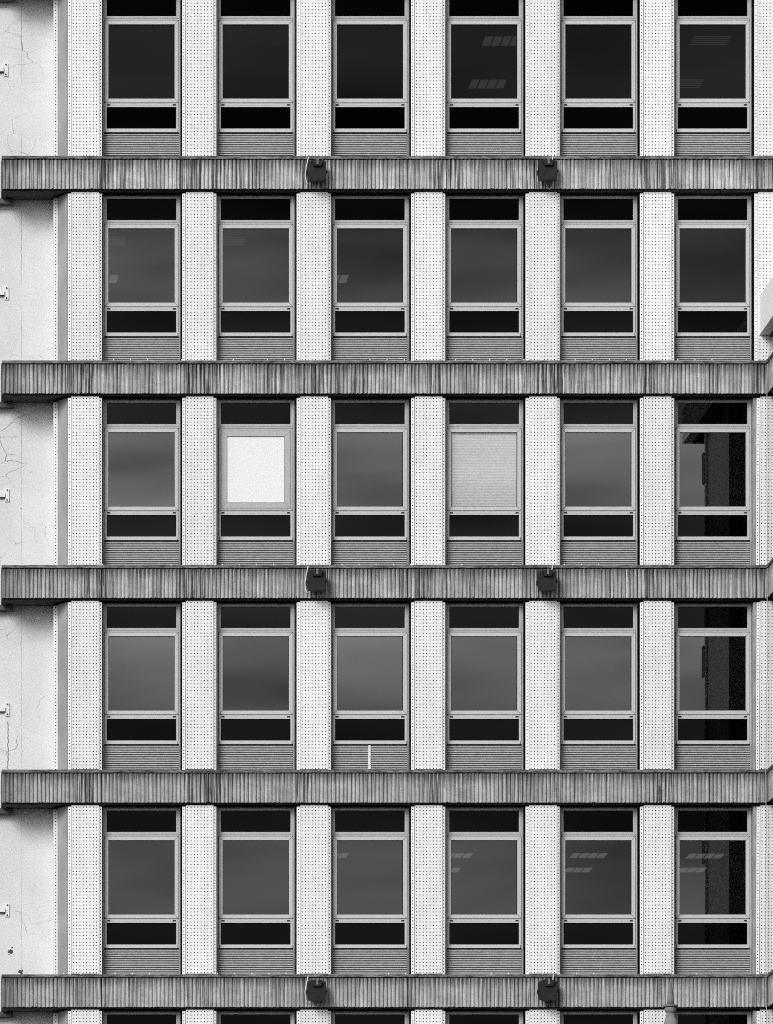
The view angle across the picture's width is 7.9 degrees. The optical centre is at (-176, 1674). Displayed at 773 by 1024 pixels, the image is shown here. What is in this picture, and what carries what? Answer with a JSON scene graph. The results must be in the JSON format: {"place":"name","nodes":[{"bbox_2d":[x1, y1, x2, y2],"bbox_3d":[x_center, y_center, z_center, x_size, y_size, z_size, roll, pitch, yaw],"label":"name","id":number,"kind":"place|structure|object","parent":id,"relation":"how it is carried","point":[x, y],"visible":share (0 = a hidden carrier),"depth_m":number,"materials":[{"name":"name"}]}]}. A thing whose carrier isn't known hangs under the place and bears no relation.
{"place":"outdoors","nodes":[
{"label":"outdoors","id":0,"kind":"place"},
{"label":"ground","id":1,"kind":"structure","parent":0,"visible":0},
{"bbox_2d":[0,0,772,1023],"bbox_3d":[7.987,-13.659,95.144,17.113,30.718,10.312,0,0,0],"label":"office building","id":2,"kind":"structure","parent":1,"relation":"on","point":[432,376],"depth_m":90.27,"materials":[{"name":"concrete"}]},
{"bbox_2d":[0,63,7,76],"bbox_3d":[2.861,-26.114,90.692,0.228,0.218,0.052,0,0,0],"label":"wall bracket","id":3,"kind":"object","parent":2,"relation":"attached to","point":[4,69],"depth_m":90.70,"materials":[{"name":"white metal"}]},
{"bbox_2d":[0,286,8,299],"bbox_3d":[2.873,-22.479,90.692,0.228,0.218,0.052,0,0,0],"label":"wall bracket","id":4,"kind":"object","parent":2,"relation":"attached to","point":[5,293],"depth_m":90.70,"materials":[{"name":"white metal"}]},
{"bbox_2d":[0,488,8,501],"bbox_3d":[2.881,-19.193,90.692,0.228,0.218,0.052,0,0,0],"label":"wall bracket","id":5,"kind":"object","parent":2,"relation":"attached to","point":[5,495],"depth_m":90.70,"materials":[{"name":"white metal"}]},
{"bbox_2d":[0,903,8,916],"bbox_3d":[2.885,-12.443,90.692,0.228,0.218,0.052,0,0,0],"label":"wall bracket","id":6,"kind":"object","parent":2,"relation":"attached to","point":[5,910],"depth_m":90.70,"materials":[{"name":"white metal"}]},
{"bbox_2d":[0,703,8,715],"bbox_3d":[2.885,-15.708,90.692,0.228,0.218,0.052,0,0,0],"label":"wall bracket","id":7,"kind":"object","parent":2,"relation":"attached to","point":[5,709],"depth_m":90.70,"materials":[{"name":"white metal"}]},
{"bbox_2d":[101,805,181,973],"bbox_3d":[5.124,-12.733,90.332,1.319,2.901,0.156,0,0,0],"label":"window","id":8,"kind":"structure","parent":2,"relation":"in","point":[142,856],"depth_m":90.30,"materials":[{"name":"grey glass"}]},
{"bbox_2d":[101,1009,181,1023],"bbox_3d":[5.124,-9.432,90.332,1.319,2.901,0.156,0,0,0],"label":"window","id":9,"kind":"structure","parent":2,"relation":"in","point":[109,1016],"depth_m":90.30,"materials":[{"name":"black glass"}]},
{"bbox_2d":[102,0,181,155],"bbox_3d":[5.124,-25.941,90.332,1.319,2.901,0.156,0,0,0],"label":"window","id":10,"kind":"structure","parent":2,"relation":"in","point":[142,39],"depth_m":90.30,"materials":[{"name":"black glass"}]},
{"bbox_2d":[102,194,181,360],"bbox_3d":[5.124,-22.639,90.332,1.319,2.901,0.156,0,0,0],"label":"window","id":11,"kind":"structure","parent":2,"relation":"in","point":[142,233],"depth_m":90.30,"materials":[{"name":"grey glass"}]},
{"bbox_2d":[102,398,181,564],"bbox_3d":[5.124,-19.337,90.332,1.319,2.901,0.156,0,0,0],"label":"window","id":12,"kind":"structure","parent":2,"relation":"in","point":[142,437],"depth_m":90.30,"materials":[{"name":"grey glass"}]},
{"bbox_2d":[102,601,181,769],"bbox_3d":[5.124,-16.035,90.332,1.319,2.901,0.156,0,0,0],"label":"window","id":13,"kind":"structure","parent":2,"relation":"in","point":[142,652],"depth_m":90.30,"materials":[{"name":"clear glass"}]},
{"bbox_2d":[216,0,295,155],"bbox_3d":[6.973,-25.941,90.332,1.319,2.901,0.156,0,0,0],"label":"window","id":14,"kind":"structure","parent":2,"relation":"in","point":[256,39],"depth_m":90.30,"materials":[{"name":"black glass"}]},
{"bbox_2d":[216,194,295,360],"bbox_3d":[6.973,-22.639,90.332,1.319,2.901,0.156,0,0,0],"label":"window","id":15,"kind":"structure","parent":2,"relation":"in","point":[256,233],"depth_m":90.30,"materials":[{"name":"grey glass"}]},
{"bbox_2d":[216,398,295,564],"bbox_3d":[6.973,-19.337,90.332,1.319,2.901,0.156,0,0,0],"label":"window","id":16,"kind":"structure","parent":2,"relation":"in","point":[256,437],"depth_m":90.28,"materials":[{"name":"white glass"}]},
{"bbox_2d":[216,601,295,769],"bbox_3d":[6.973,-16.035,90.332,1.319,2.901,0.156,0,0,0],"label":"window","id":17,"kind":"structure","parent":2,"relation":"in","point":[256,641],"depth_m":90.30,"materials":[{"name":"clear glass"}]},
{"bbox_2d":[216,805,295,973],"bbox_3d":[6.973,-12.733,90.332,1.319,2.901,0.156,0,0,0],"label":"window","id":18,"kind":"structure","parent":2,"relation":"in","point":[256,845],"depth_m":90.30,"materials":[{"name":"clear glass"}]},
{"bbox_2d":[216,1009,295,1023],"bbox_3d":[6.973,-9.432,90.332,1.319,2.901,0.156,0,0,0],"label":"window","id":19,"kind":"structure","parent":2,"relation":"in","point":[223,1016],"depth_m":90.30,"materials":[{"name":"black glass"}]},
{"bbox_2d":[305,566,326,592],"bbox_3d":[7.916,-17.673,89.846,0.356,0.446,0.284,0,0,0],"label":"floodlight","id":20,"kind":"object","parent":2,"relation":"attached to","point":[315,581],"visible":1,"depth_m":89.77,"materials":[{"name":"metal"}]},
{"bbox_2d":[305,975,326,1002],"bbox_3d":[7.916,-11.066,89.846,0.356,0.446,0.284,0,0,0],"label":"floodlight","id":21,"kind":"object","parent":2,"relation":"attached to","point":[316,990],"visible":1,"depth_m":89.77,"materials":[{"name":"metal"}]},
{"bbox_2d":[305,157,327,183],"bbox_3d":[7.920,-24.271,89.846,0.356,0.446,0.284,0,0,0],"label":"floodlight","id":22,"kind":"object","parent":2,"relation":"attached to","point":[316,171],"visible":1,"depth_m":89.77,"materials":[{"name":"metal"}]},
{"bbox_2d":[330,601,409,769],"bbox_3d":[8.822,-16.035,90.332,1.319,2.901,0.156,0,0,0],"label":"window","id":23,"kind":"structure","parent":2,"relation":"in","point":[370,641],"depth_m":90.30,"materials":[{"name":"grey glass"}]},
{"bbox_2d":[330,805,409,973],"bbox_3d":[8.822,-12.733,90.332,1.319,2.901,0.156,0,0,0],"label":"window","id":24,"kind":"structure","parent":2,"relation":"in","point":[370,845],"depth_m":90.30,"materials":[{"name":"grey glass"}]},
{"bbox_2d":[330,1009,409,1023],"bbox_3d":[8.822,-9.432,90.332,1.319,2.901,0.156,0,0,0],"label":"window","id":25,"kind":"structure","parent":2,"relation":"in","point":[338,1016],"depth_m":90.30,"materials":[{"name":"black glass"}]},
{"bbox_2d":[331,0,409,155],"bbox_3d":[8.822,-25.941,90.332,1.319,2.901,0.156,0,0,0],"label":"window","id":26,"kind":"structure","parent":2,"relation":"in","point":[370,39],"depth_m":90.30,"materials":[{"name":"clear glass"}]},
{"bbox_2d":[331,194,409,360],"bbox_3d":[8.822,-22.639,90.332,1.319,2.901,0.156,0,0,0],"label":"window","id":27,"kind":"structure","parent":2,"relation":"in","point":[370,233],"depth_m":90.30,"materials":[{"name":"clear glass"}]},
{"bbox_2d":[331,398,409,564],"bbox_3d":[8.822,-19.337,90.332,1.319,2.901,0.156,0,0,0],"label":"window","id":28,"kind":"structure","parent":2,"relation":"in","point":[370,437],"depth_m":90.30,"materials":[{"name":"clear glass"}]},
{"bbox_2d":[445,0,523,155],"bbox_3d":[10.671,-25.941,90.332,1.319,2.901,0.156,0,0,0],"label":"window","id":29,"kind":"structure","parent":2,"relation":"in","point":[484,39],"depth_m":90.30,"materials":[{"name":"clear glass"}]},
{"bbox_2d":[445,194,523,360],"bbox_3d":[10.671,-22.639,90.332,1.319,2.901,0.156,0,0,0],"label":"window","id":30,"kind":"structure","parent":2,"relation":"in","point":[484,233],"depth_m":90.30,"materials":[{"name":"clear glass"}]},
{"bbox_2d":[445,398,523,564],"bbox_3d":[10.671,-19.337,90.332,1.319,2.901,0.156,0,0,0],"label":"window","id":31,"kind":"structure","parent":2,"relation":"in","point":[484,531],"depth_m":90.30,"materials":[{"name":"grey glass"}]},
{"bbox_2d":[445,601,523,769],"bbox_3d":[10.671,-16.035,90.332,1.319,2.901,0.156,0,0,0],"label":"window","id":32,"kind":"structure","parent":2,"relation":"in","point":[484,641],"depth_m":90.30,"materials":[{"name":"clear glass"}]},
{"bbox_2d":[445,805,523,973],"bbox_3d":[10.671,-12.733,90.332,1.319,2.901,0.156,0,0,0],"label":"window","id":33,"kind":"structure","parent":2,"relation":"in","point":[484,845],"depth_m":90.30,"materials":[{"name":"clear glass"}]},
{"bbox_2d":[445,1009,523,1023],"bbox_3d":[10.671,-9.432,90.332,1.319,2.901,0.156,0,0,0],"label":"window","id":34,"kind":"structure","parent":2,"relation":"in","point":[452,1016],"depth_m":90.30,"materials":[{"name":"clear glass"}]},
{"bbox_2d":[536,565,557,591],"bbox_3d":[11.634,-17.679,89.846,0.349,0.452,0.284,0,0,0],"label":"floodlight","id":35,"kind":"object","parent":2,"relation":"attached to","point":[546,581],"visible":1,"depth_m":89.77,"materials":[{"name":"metal"}]},
{"bbox_2d":[537,156,558,189],"bbox_3d":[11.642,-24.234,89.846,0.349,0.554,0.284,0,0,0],"label":"floodlight","id":36,"kind":"object","parent":2,"relation":"attached to","point":[547,170],"visible":1,"depth_m":89.77,"materials":[{"name":"metal"}]},
{"bbox_2d":[537,974,558,1000],"bbox_3d":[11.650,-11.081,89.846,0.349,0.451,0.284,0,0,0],"label":"floodlight","id":37,"kind":"object","parent":2,"relation":"attached to","point":[547,990],"visible":1,"depth_m":89.77,"materials":[{"name":"metal"}]},
{"bbox_2d":[559,805,637,973],"bbox_3d":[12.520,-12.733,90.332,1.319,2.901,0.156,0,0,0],"label":"window","id":38,"kind":"structure","parent":2,"relation":"in","point":[599,844],"depth_m":90.30,"materials":[{"name":"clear glass"}]},
{"bbox_2d":[559,1009,637,1023],"bbox_3d":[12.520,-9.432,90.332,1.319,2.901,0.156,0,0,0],"label":"window","id":39,"kind":"structure","parent":2,"relation":"in","point":[567,1016],"depth_m":90.30,"materials":[{"name":"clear glass"}]},
{"bbox_2d":[560,0,637,155],"bbox_3d":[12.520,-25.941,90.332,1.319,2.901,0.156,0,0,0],"label":"window","id":40,"kind":"structure","parent":2,"relation":"in","point":[599,38],"depth_m":90.30,"materials":[{"name":"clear glass"}]},
{"bbox_2d":[560,194,637,359],"bbox_3d":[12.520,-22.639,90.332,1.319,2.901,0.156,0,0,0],"label":"window","id":41,"kind":"structure","parent":2,"relation":"in","point":[599,241],"depth_m":90.30,"materials":[{"name":"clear glass"}]},
{"bbox_2d":[560,398,637,564],"bbox_3d":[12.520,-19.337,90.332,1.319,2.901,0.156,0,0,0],"label":"window","id":42,"kind":"structure","parent":2,"relation":"in","point":[599,445],"depth_m":90.30,"materials":[{"name":"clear glass"}]},
{"bbox_2d":[560,601,637,769],"bbox_3d":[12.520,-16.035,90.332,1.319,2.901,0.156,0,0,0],"label":"window","id":43,"kind":"structure","parent":2,"relation":"in","point":[599,640],"depth_m":90.30,"materials":[{"name":"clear glass"}]},
{"bbox_2d":[673,805,751,973],"bbox_3d":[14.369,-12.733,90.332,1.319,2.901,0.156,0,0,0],"label":"window","id":44,"kind":"structure","parent":2,"relation":"in","point":[713,853],"depth_m":90.30,"materials":[{"name":"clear glass"}]},
{"bbox_2d":[674,0,751,155],"bbox_3d":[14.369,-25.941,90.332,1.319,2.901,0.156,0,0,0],"label":"window","id":45,"kind":"structure","parent":2,"relation":"in","point":[713,38],"depth_m":90.30,"materials":[{"name":"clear glass"}]},
{"bbox_2d":[674,194,751,360],"bbox_3d":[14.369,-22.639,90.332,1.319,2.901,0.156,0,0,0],"label":"window","id":46,"kind":"structure","parent":2,"relation":"in","point":[713,232],"depth_m":90.30,"materials":[{"name":"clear glass"}]},
{"bbox_2d":[674,398,751,564],"bbox_3d":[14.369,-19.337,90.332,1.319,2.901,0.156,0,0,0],"label":"window","id":47,"kind":"structure","parent":2,"relation":"in","point":[713,445],"depth_m":90.30,"materials":[{"name":"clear glass"}]},
{"bbox_2d":[674,601,751,769],"bbox_3d":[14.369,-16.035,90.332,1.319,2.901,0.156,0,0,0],"label":"window","id":48,"kind":"structure","parent":2,"relation":"in","point":[713,649],"depth_m":90.30,"materials":[{"name":"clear glass"}]},
{"bbox_2d":[675,1009,751,1023],"bbox_3d":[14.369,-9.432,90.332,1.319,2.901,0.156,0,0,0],"label":"window","id":49,"kind":"structure","parent":2,"relation":"in","point":[683,1016],"depth_m":90.30,"materials":[{"name":"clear glass"}]},
{"bbox_2d":[663,978,677,1023],"bbox_3d":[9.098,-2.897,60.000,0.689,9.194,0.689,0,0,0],"label":"stone finial","id":50,"kind":"object","parent":1,"relation":"on","point":[670,1006],"visible":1,"depth_m":59.96,"materials":[{"name":"grey stone"}]},
{"bbox_2d":[760,277,772,1006],"bbox_3d":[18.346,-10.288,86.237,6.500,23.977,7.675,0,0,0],"label":"building wing","id":51,"kind":"structure","parent":1,"relation":"on","point":[766,311],"depth_m":89.68,"materials":[{"name":"white concrete"}]}
]}

